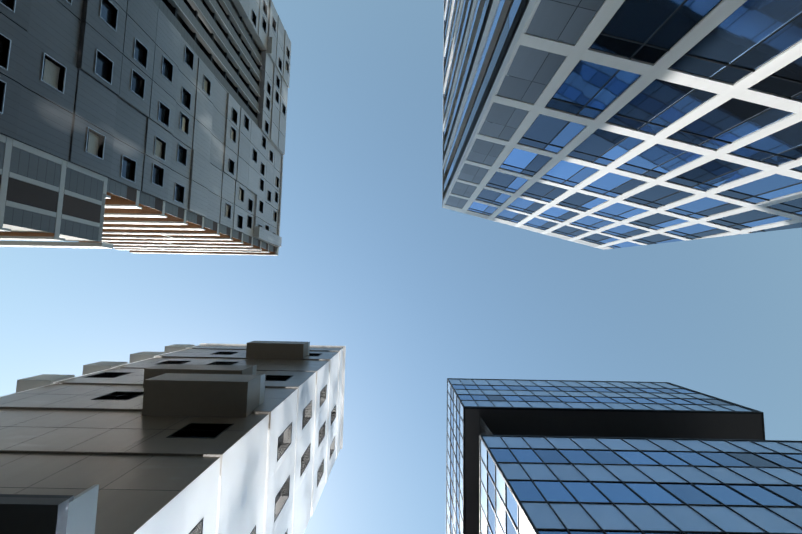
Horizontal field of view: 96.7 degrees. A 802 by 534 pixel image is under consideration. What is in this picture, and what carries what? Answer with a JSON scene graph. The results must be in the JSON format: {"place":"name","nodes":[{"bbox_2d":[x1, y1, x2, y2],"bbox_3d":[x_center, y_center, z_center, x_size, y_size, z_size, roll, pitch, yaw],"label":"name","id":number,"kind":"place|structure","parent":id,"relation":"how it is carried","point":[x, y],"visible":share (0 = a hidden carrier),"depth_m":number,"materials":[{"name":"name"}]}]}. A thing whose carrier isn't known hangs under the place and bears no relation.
{"place":"outdoors","nodes":[
{"label":"outdoors","id":0,"kind":"place"},
{"bbox_2d":[0,0,290,255],"bbox_3d":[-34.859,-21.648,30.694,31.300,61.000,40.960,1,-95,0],"label":"residential tower","id":1,"kind":"structure","parent":0,"point":[147,126],"depth_m":29.23,"materials":[{"name":"concrete"}]},
{"bbox_2d":[0,341,345,533],"bbox_3d":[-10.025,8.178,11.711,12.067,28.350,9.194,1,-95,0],"label":"panel block","id":2,"kind":"structure","parent":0,"point":[211,438],"depth_m":11.08,"materials":[{"name":"concrete"}]},
{"bbox_2d":[0,0,801,533],"label":"sky","id":3,"kind":"structure","parent":0,"point":[419,294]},
{"bbox_2d":[446,378,801,533],"bbox_3d":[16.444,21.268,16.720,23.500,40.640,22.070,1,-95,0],"label":"glass tower","id":4,"kind":"structure","parent":0,"point":[567,457],"depth_m":20.07,"materials":[{"name":"blue glass"}]},
{"label":"plaza","id":5,"kind":"structure","parent":0,"visible":0},
{"bbox_2d":[442,0,801,249],"bbox_3d":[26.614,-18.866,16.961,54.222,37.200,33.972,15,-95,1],"label":"skyscraper","id":6,"kind":"structure","parent":5,"relation":"on","point":[606,124],"depth_m":15.47,"materials":[{"name":"blue glass"}]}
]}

